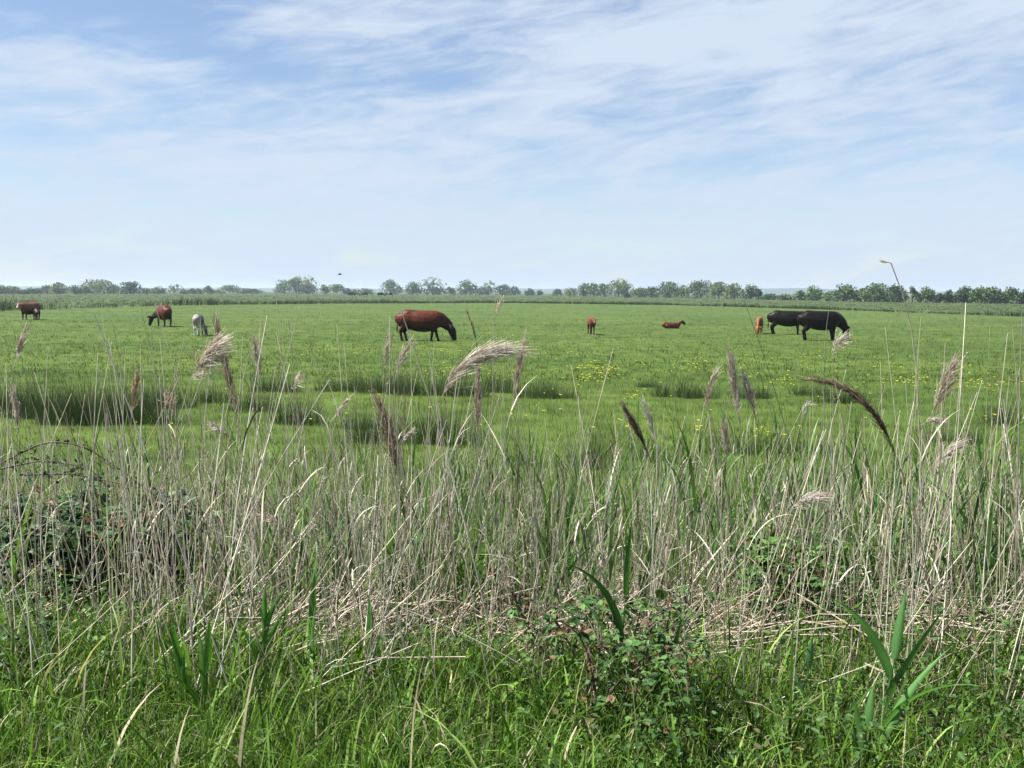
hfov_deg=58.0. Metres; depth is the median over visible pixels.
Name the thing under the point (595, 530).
reed stalk
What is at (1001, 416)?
rush tuft
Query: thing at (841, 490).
reed stalk
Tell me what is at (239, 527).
reed stalk
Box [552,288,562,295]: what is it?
bush
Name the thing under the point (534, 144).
sky
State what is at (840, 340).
plumed reed
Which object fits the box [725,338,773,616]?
plumed reed
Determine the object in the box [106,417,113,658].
reed stalk
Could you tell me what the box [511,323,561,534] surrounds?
plumed reed
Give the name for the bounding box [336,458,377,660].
reed stalk
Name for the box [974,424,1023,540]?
reed stalk
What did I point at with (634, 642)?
bramble
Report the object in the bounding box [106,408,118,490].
reed stalk
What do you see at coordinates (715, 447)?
rush tuft
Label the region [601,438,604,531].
reed stalk
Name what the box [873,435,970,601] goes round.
plumed reed
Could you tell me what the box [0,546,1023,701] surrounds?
reed litter
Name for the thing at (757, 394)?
rush tuft
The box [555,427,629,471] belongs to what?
rush tuft
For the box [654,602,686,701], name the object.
green reed shoot
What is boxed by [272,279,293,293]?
tree
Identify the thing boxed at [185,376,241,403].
rush tuft
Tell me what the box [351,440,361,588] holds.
reed stalk
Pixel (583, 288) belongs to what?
tree
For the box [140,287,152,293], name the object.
bush
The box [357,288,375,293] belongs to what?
bush
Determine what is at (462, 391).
rush tuft
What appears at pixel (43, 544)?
reed stalk
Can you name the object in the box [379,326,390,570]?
plumed reed
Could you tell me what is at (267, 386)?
rush tuft
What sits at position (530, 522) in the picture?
reed stalk
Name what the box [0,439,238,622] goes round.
bramble
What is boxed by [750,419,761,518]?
reed stalk
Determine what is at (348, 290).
bush
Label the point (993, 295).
tree
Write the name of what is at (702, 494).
reed stalk
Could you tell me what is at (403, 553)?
reed stalk
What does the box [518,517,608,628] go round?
green reed shoot
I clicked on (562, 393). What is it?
rush tuft
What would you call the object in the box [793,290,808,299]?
bush
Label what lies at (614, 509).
reed stalk
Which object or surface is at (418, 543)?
green reed shoot
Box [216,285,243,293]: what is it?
tree
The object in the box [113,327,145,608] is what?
reed stalk
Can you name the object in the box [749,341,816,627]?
reed stalk
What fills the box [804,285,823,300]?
tree
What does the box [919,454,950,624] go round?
reed stalk
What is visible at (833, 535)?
reed stalk
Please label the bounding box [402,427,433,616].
plumed reed
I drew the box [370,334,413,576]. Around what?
plumed reed
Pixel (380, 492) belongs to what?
reed stalk
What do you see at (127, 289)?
tree
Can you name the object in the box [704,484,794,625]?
green reed shoot
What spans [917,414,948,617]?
plumed reed
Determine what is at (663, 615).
reed stalk
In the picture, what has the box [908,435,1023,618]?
green reed shoot
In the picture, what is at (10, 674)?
bramble
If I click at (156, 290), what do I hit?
tree
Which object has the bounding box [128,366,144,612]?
plumed reed
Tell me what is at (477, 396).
plumed reed
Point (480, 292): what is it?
bush
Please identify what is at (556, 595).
bramble
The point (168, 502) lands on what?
reed stalk
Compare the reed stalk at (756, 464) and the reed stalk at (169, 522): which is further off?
the reed stalk at (756, 464)
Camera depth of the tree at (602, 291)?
465.78 m
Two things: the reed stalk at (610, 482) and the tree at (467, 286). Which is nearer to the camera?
the reed stalk at (610, 482)
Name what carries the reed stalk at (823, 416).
on the ground at (616, 312)
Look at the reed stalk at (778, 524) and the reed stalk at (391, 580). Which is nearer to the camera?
the reed stalk at (391, 580)
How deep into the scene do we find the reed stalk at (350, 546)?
4.38 m
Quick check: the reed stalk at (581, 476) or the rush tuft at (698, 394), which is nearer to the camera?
the reed stalk at (581, 476)
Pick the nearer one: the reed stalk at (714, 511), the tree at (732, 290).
the reed stalk at (714, 511)
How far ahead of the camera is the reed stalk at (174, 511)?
5.00 m
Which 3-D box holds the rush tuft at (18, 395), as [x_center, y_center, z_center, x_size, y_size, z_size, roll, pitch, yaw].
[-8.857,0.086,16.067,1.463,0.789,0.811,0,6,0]
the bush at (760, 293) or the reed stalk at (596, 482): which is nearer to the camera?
the reed stalk at (596, 482)
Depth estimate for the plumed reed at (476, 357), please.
4.70 m
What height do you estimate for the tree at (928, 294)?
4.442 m
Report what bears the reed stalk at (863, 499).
on the ground at (616, 312)
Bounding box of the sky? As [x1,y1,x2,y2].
[0,0,1023,291]
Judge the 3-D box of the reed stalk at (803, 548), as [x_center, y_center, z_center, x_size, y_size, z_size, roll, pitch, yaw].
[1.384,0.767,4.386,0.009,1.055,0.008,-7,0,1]
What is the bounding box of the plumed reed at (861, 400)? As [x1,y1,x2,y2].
[798,374,937,657]
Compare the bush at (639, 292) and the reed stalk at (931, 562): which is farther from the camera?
the bush at (639, 292)
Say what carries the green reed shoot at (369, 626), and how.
on the ground at (616, 312)
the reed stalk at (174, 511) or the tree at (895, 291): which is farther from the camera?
the tree at (895, 291)
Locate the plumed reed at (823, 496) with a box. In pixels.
[745,485,833,629]
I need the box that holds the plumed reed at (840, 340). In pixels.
[832,329,858,582]
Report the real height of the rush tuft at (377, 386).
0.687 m
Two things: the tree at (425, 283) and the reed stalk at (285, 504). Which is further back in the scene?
the tree at (425, 283)
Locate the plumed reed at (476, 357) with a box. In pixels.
[409,334,537,590]
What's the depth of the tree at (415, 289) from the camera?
597.37 m
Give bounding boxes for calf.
[33,309,39,319]
[192,314,209,335]
[587,316,596,334]
[662,320,685,328]
[753,316,762,334]
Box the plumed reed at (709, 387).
[702,364,740,621]
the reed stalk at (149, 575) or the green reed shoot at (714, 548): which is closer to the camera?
the reed stalk at (149, 575)
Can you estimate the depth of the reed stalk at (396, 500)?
5.11 m
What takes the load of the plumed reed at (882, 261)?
on the ground at (616, 312)
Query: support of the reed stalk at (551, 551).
on the ground at (616, 312)
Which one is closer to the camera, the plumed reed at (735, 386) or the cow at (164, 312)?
the plumed reed at (735, 386)
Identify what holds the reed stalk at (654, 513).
on the ground at (616, 312)
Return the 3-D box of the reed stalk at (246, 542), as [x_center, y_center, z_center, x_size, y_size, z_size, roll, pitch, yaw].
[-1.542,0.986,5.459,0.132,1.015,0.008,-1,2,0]
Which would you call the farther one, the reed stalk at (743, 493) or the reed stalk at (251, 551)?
the reed stalk at (743, 493)
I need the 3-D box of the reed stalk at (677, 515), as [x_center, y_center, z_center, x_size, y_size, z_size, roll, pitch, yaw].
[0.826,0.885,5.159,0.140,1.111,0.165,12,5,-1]
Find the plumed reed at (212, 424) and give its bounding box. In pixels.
[205,420,231,593]
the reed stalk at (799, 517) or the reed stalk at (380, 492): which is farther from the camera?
the reed stalk at (380, 492)
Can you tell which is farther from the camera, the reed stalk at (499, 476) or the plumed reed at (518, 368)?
the reed stalk at (499, 476)
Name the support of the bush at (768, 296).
on the ground at (616, 312)
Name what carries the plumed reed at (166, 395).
on the ground at (616, 312)
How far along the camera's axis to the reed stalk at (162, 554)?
4.62 m
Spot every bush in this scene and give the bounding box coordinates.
[17,289,32,293]
[80,286,91,293]
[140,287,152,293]
[178,288,188,293]
[188,288,197,293]
[194,288,203,293]
[213,290,225,293]
[237,288,254,293]
[251,289,265,293]
[294,286,317,293]
[341,288,352,293]
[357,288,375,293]
[420,286,445,294]
[444,286,456,294]
[475,286,491,294]
[492,284,510,294]
[506,286,521,294]
[524,288,535,295]
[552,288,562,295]
[623,291,629,297]
[629,286,647,296]
[755,288,762,298]
[760,293,779,299]
[777,293,794,299]
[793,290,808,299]
[822,292,834,300]
[852,288,870,301]
[933,293,943,302]
[942,289,958,302]
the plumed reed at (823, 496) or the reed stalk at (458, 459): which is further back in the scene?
the reed stalk at (458, 459)
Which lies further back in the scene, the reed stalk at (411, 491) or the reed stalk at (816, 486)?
the reed stalk at (816, 486)
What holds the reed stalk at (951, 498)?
on the ground at (616, 312)
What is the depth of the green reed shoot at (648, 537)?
5.11 m
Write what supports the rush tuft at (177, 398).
on the ground at (616, 312)
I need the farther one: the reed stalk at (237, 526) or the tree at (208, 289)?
the tree at (208, 289)
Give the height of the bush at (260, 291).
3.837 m
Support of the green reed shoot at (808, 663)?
on the ground at (616, 312)
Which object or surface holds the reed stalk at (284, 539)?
on the ground at (616, 312)
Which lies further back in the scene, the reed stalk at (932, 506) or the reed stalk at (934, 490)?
the reed stalk at (934, 490)
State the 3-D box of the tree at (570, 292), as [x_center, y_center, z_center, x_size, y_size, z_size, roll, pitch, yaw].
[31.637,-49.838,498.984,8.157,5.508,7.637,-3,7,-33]
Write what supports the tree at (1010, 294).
on the ground at (616, 312)
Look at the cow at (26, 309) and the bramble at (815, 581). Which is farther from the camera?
the cow at (26, 309)
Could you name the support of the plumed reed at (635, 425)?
on the ground at (616, 312)
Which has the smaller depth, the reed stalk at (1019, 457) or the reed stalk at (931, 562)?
the reed stalk at (931, 562)
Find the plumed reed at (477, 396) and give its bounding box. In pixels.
[470,363,492,603]
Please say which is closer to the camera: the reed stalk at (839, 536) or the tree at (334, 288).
the reed stalk at (839, 536)
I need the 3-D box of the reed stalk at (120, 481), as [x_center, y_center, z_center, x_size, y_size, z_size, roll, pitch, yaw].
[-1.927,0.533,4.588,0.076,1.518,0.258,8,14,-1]
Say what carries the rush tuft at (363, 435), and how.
on the ground at (616, 312)
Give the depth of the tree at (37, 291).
405.13 m
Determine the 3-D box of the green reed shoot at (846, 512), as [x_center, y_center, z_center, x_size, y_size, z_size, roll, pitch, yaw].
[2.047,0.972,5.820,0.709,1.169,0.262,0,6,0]
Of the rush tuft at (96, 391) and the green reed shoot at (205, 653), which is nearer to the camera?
the green reed shoot at (205, 653)
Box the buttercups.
[81,311,1023,446]
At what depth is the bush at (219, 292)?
537.23 m
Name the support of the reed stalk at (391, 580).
on the ground at (616, 312)
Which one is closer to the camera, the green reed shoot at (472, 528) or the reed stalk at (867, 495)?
the green reed shoot at (472, 528)
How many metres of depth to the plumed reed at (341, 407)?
5.24 m
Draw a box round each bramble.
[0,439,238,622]
[0,599,100,699]
[473,562,607,650]
[498,573,746,761]
[710,520,910,635]
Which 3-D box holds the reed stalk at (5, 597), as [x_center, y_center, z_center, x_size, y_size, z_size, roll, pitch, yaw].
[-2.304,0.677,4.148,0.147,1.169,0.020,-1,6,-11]
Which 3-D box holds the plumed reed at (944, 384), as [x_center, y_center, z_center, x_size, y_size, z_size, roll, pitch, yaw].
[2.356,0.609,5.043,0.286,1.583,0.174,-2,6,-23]
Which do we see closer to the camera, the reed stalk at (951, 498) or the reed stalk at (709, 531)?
the reed stalk at (951, 498)
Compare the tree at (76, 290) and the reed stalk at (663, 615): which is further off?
the tree at (76, 290)
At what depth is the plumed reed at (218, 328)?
5.01 m
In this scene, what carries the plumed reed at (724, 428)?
on the ground at (616, 312)
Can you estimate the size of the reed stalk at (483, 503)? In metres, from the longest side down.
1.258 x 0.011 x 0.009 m
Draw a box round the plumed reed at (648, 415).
[639,396,685,614]
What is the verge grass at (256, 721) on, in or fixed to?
on the ground at (616, 312)
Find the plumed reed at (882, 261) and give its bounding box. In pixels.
[879,260,930,630]
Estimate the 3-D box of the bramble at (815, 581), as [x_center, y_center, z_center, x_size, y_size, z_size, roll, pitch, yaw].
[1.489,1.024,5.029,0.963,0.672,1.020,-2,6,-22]
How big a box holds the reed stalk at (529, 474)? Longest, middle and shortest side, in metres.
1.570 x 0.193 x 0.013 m
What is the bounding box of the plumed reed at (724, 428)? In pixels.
[712,414,732,617]
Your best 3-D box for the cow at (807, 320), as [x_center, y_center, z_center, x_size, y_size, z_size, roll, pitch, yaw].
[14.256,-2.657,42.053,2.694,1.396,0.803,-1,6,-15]
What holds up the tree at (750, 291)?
on the ground at (616, 312)
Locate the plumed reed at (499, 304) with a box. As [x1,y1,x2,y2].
[489,295,505,594]
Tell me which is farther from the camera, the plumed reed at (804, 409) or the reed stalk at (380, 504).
the reed stalk at (380, 504)
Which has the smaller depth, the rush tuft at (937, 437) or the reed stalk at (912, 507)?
the reed stalk at (912, 507)
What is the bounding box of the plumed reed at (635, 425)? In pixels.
[617,399,670,637]
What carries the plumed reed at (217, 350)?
on the ground at (616, 312)
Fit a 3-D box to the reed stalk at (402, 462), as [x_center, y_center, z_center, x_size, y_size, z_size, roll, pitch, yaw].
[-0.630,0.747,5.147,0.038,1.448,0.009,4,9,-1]
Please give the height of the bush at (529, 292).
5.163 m
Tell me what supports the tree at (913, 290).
on the ground at (616, 312)
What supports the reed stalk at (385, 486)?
on the ground at (616, 312)
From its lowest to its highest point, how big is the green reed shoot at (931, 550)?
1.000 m
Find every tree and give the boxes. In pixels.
[0,284,10,293]
[5,285,24,293]
[26,287,43,293]
[40,285,51,293]
[47,282,69,293]
[66,285,83,293]
[77,279,121,293]
[108,284,118,293]
[119,281,144,293]
[150,286,166,293]
[166,284,182,292]
[203,285,214,293]
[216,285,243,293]
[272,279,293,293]
[286,276,305,293]
[298,275,319,293]
[319,284,329,293]
[326,284,346,293]
[379,279,403,294]
[404,282,422,294]
[417,277,446,294]
[454,279,476,294]
[481,280,495,294]
[562,288,575,295]
[574,283,592,295]
[586,282,598,296]
[594,283,610,296]
[604,278,633,296]
[642,286,658,297]
[648,281,681,297]
[673,285,688,297]
[680,280,718,297]
[707,281,726,298]
[721,283,743,298]
[740,284,759,298]
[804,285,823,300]
[826,283,857,301]
[858,282,895,301]
[884,283,908,301]
[906,286,919,302]
[914,286,936,302]
[952,285,975,302]
[968,285,987,303]
[982,286,1004,303]
[998,286,1021,303]
[1014,289,1023,303]
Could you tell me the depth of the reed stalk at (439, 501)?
4.48 m
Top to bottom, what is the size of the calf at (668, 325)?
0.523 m
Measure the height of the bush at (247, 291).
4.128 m
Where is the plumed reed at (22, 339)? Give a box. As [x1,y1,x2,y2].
[0,320,31,507]
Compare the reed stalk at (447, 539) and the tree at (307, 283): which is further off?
the tree at (307, 283)
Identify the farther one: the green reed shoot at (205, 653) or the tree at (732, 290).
the tree at (732, 290)
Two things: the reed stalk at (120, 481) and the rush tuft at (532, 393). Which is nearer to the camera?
the reed stalk at (120, 481)
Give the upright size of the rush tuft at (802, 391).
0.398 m
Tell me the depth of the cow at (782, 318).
47.53 m
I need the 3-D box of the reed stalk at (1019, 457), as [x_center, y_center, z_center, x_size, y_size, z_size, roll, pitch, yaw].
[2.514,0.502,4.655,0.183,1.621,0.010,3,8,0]
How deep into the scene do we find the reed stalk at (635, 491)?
4.88 m
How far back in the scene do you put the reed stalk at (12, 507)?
4.88 m
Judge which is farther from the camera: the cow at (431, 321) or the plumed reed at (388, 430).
the cow at (431, 321)
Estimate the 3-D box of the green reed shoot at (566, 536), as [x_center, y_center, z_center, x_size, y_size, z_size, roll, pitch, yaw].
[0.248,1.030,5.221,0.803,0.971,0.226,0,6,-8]
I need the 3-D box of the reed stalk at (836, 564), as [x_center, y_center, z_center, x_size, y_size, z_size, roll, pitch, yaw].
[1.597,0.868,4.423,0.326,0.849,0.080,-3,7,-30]
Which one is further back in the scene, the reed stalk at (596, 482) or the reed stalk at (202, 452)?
the reed stalk at (202, 452)
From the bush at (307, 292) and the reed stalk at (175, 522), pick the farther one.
the bush at (307, 292)
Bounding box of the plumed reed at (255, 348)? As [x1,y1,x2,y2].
[250,330,273,613]
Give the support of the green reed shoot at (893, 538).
on the ground at (616, 312)
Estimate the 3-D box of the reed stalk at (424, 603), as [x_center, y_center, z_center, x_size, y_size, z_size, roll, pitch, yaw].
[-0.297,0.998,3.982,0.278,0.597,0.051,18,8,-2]
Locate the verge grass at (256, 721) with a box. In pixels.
[0,455,1023,767]
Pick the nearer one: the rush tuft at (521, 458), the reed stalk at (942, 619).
the reed stalk at (942, 619)
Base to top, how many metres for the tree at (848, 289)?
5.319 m
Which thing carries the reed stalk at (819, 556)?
on the ground at (616, 312)
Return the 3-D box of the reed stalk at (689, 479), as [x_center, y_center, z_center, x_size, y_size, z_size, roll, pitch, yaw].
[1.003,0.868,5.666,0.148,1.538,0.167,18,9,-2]
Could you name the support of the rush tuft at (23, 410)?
on the ground at (616, 312)
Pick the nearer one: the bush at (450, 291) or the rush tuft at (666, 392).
the rush tuft at (666, 392)
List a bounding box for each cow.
[15,302,40,319]
[147,305,171,326]
[395,309,456,340]
[767,310,803,334]
[797,310,849,340]
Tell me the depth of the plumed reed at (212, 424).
5.26 m
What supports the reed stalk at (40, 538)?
on the ground at (616, 312)
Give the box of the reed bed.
[0,299,1023,727]
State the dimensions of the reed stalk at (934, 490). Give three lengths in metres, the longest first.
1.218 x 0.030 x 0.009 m
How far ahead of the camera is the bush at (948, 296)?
229.41 m
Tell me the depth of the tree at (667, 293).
402.77 m
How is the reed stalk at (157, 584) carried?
on the ground at (616, 312)
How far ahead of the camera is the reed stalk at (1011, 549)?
4.53 m
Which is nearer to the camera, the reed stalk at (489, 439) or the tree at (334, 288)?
the reed stalk at (489, 439)
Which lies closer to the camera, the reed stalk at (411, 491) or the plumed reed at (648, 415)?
the reed stalk at (411, 491)
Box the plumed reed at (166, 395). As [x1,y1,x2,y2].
[159,385,196,551]
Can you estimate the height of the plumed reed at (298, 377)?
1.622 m
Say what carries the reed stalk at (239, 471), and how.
on the ground at (616, 312)
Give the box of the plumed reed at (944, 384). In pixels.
[915,353,968,574]
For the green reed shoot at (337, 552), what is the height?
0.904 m
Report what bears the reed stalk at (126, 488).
on the ground at (616, 312)
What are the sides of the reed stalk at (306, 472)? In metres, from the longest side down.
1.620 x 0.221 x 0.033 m
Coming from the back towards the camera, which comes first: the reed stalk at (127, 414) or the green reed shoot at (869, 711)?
the reed stalk at (127, 414)
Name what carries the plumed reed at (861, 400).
on the ground at (616, 312)
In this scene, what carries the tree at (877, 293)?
on the ground at (616, 312)
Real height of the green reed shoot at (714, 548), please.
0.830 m
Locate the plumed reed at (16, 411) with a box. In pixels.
[8,381,46,616]
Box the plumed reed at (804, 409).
[801,401,816,576]
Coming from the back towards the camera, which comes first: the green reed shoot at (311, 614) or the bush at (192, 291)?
the bush at (192, 291)
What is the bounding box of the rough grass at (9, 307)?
[0,292,1023,316]
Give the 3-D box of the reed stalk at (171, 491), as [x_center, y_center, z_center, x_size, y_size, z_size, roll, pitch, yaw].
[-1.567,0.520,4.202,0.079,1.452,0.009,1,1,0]
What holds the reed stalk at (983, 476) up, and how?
on the ground at (616, 312)
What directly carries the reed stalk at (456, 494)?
on the ground at (616, 312)
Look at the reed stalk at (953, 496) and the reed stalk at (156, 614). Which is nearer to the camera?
the reed stalk at (156, 614)
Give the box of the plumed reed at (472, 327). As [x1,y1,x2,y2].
[465,308,490,629]
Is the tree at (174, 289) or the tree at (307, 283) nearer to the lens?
the tree at (174, 289)
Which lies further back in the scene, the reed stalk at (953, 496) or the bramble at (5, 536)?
the bramble at (5, 536)
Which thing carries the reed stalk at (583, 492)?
on the ground at (616, 312)
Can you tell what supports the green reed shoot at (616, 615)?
on the ground at (616, 312)
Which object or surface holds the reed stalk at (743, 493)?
on the ground at (616, 312)
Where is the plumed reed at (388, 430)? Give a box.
[369,387,420,640]
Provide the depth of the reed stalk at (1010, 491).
4.67 m
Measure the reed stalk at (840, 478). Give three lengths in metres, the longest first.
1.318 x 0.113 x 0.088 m
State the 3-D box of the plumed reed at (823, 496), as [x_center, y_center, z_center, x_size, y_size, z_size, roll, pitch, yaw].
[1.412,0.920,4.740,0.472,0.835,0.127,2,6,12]
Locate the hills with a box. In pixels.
[4,286,1003,294]
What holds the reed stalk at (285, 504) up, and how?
on the ground at (616, 312)
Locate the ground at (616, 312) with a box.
[0,290,1023,767]
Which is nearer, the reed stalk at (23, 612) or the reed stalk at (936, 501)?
the reed stalk at (23, 612)
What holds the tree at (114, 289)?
on the ground at (616, 312)
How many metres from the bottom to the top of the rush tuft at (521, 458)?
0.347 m
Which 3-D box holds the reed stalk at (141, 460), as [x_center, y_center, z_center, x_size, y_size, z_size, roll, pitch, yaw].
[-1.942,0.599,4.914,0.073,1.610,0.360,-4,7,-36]
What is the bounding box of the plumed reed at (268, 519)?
[243,511,306,620]
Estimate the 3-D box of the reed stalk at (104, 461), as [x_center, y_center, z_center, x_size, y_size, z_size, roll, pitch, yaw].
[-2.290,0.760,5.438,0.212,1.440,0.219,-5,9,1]
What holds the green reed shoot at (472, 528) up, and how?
on the ground at (616, 312)
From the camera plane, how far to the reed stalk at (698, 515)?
5.93 m
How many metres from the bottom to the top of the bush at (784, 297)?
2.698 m
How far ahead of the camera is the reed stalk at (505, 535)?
5.11 m
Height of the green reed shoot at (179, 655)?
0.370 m
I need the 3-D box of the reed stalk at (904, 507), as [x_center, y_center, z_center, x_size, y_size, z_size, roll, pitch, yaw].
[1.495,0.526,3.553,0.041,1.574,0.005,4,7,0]
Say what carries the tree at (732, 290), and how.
on the ground at (616, 312)
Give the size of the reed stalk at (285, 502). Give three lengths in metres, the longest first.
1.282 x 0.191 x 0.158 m
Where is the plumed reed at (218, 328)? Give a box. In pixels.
[209,305,272,589]
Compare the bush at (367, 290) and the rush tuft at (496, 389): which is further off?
the bush at (367, 290)
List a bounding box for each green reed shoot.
[24,453,151,540]
[152,617,211,714]
[169,625,188,711]
[234,582,294,676]
[308,562,329,675]
[311,480,348,621]
[367,595,375,680]
[407,480,525,600]
[407,511,457,625]
[491,481,615,601]
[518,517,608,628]
[560,517,632,686]
[641,494,667,631]
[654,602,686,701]
[702,500,749,626]
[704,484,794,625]
[771,477,847,613]
[790,634,812,707]
[793,456,885,597]
[831,587,983,749]
[842,483,926,624]
[851,685,873,767]
[881,474,975,612]
[897,449,1023,613]
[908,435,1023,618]
[949,524,1023,625]
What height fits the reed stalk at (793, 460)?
1.748 m
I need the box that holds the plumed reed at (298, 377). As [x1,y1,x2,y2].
[292,373,306,602]
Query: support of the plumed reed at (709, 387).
on the ground at (616, 312)
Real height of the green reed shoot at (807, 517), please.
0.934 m
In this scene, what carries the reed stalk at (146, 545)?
on the ground at (616, 312)
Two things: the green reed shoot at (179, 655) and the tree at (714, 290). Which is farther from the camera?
the tree at (714, 290)
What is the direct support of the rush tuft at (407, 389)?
on the ground at (616, 312)
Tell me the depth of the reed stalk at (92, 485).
4.45 m
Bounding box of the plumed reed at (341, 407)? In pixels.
[330,394,352,528]
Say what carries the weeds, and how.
on the ground at (616, 312)
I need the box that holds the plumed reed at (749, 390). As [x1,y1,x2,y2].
[739,366,790,604]
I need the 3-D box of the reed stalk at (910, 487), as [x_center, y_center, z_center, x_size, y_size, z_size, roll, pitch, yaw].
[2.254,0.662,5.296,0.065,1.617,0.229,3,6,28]
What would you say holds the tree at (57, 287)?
on the ground at (616, 312)
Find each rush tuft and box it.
[0,367,80,418]
[0,372,43,411]
[22,367,119,426]
[48,362,149,420]
[84,359,193,425]
[139,367,201,409]
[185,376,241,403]
[218,377,279,412]
[241,369,303,392]
[263,383,330,426]
[313,369,369,391]
[332,411,382,430]
[339,393,424,445]
[345,361,420,393]
[384,365,452,395]
[388,386,492,446]
[428,367,491,397]
[471,368,522,392]
[500,439,547,465]
[509,366,559,399]
[536,372,582,398]
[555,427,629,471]
[616,428,685,462]
[635,377,662,387]
[646,375,699,397]
[676,380,725,398]
[707,425,763,455]
[725,377,779,399]
[740,416,836,456]
[788,381,835,395]
[810,380,873,404]
[915,420,994,445]
[971,393,1023,426]
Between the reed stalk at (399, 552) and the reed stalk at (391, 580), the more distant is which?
the reed stalk at (399, 552)
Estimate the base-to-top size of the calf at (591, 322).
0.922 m
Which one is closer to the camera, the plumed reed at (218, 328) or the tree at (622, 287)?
the plumed reed at (218, 328)
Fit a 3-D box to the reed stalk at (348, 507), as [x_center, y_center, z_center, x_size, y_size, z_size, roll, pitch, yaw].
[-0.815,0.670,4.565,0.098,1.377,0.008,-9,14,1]
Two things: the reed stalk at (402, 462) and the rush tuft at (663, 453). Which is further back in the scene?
the rush tuft at (663, 453)
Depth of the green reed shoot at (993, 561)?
4.91 m
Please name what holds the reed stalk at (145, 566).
on the ground at (616, 312)
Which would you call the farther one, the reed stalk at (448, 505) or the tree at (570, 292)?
the tree at (570, 292)
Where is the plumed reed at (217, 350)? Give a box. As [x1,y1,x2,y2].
[129,329,238,611]
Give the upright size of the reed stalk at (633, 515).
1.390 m
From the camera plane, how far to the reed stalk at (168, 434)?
5.05 m
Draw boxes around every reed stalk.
[0,452,26,586]
[0,552,47,689]
[0,570,9,622]
[1,393,71,572]
[7,384,12,600]
[9,479,50,585]
[26,472,54,620]
[31,460,67,631]
[34,372,94,614]
[50,389,128,594]
[67,510,113,618]
[78,399,135,558]
[82,443,98,628]
[83,460,121,609]
[91,352,98,610]
[95,462,162,663]
[97,369,141,610]
[104,428,150,609]
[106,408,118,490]
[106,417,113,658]
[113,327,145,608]
[116,349,127,616]
[119,490,175,617]
[121,338,184,604]
[128,492,170,638]
[137,344,147,611]
[139,438,184,600]
[140,438,218,632]
[141,309,189,600]
[141,513,148,617]
[148,483,176,618]
[149,548,201,691]
[160,342,174,626]
[167,481,170,565]
[170,414,213,606]
[182,457,194,595]
[186,430,277,629]
[197,359,213,585]
[207,408,252,556]
[208,515,211,616]
[212,427,254,560]
[215,366,224,607]
[231,469,244,587]
[236,407,262,585]
[242,471,258,598]
[243,491,271,626]
[245,393,277,601]
[247,408,328,620]
[250,373,280,620]
[256,464,304,611]
[276,332,336,617]
[281,471,286,574]
[281,475,297,610]
[288,320,308,607]
[293,455,328,627]
[309,388,378,625]
[315,327,365,656]
[315,431,333,589]
[328,493,364,638]
[329,509,366,602]
[333,475,343,620]
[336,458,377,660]
[336,531,393,630]
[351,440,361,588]
[364,493,447,631]
[365,396,401,608]
[369,459,400,574]
[375,374,416,627]
[375,485,400,675]
[376,428,384,593]
[381,398,416,622]
[382,498,414,614]
[383,458,414,601]
[389,397,408,630]
[393,455,409,625]
[395,550,464,658]
[401,311,495,656]
[402,466,427,627]
[402,608,551,683]
[405,333,411,641]
[410,444,469,639]
[423,373,461,629]
[428,351,459,626]
[429,448,510,613]
[436,387,474,602]
[439,490,465,609]
[481,414,491,602]
[489,433,509,522]
[494,488,510,606]
[498,372,541,606]
[500,436,559,629]
[506,342,538,616]
[506,481,556,625]
[506,485,511,608]
[537,509,568,593]
[544,417,568,606]
[555,351,612,612]
[571,366,621,628]
[576,431,615,586]
[578,396,604,621]
[584,472,602,583]
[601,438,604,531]
[606,434,620,563]
[607,430,650,594]
[611,359,644,611]
[618,455,638,586]
[621,399,686,629]
[635,447,693,621]
[640,583,681,656]
[653,452,697,601]
[663,402,704,578]
[667,348,690,607]
[678,403,728,629]
[684,449,714,606]
[692,528,724,641]
[694,416,710,628]
[696,466,714,592]
[719,498,760,632]
[729,430,825,697]
[730,447,776,534]
[730,461,795,689]
[739,431,777,594]
[744,301,823,630]
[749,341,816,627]
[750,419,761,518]
[754,477,787,623]
[764,490,865,629]
[782,437,816,630]
[785,372,845,639]
[790,437,815,649]
[812,381,820,620]
[813,432,860,643]
[814,484,858,648]
[819,478,843,637]
[821,484,846,541]
[823,311,828,610]
[826,474,838,620]
[832,429,844,568]
[834,378,871,684]
[834,402,851,588]
[855,430,864,609]
[857,428,872,600]
[861,540,972,707]
[864,402,913,614]
[869,418,898,568]
[882,320,920,700]
[891,392,977,664]
[891,419,950,627]
[895,361,919,612]
[896,430,922,692]
[905,380,958,664]
[905,447,943,606]
[907,563,972,682]
[908,477,940,629]
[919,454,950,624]
[922,439,949,557]
[923,589,934,689]
[931,381,981,612]
[937,333,955,600]
[938,303,965,676]
[943,396,956,586]
[948,428,977,615]
[949,507,950,632]
[960,470,985,624]
[961,383,982,581]
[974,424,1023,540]
[978,336,989,609]
[998,358,1016,623]
[1001,417,1023,632]
[1006,443,1022,625]
[1010,327,1019,626]
[1013,314,1022,636]
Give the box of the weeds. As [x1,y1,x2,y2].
[0,567,1023,767]
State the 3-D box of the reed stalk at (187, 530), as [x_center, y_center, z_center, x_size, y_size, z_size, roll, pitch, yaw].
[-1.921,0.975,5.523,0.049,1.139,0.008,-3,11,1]
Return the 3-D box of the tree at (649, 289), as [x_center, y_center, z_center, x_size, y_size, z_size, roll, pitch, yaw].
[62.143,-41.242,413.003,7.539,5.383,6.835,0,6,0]
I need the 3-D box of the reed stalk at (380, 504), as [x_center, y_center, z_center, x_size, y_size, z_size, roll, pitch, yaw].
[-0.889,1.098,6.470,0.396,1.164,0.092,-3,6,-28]

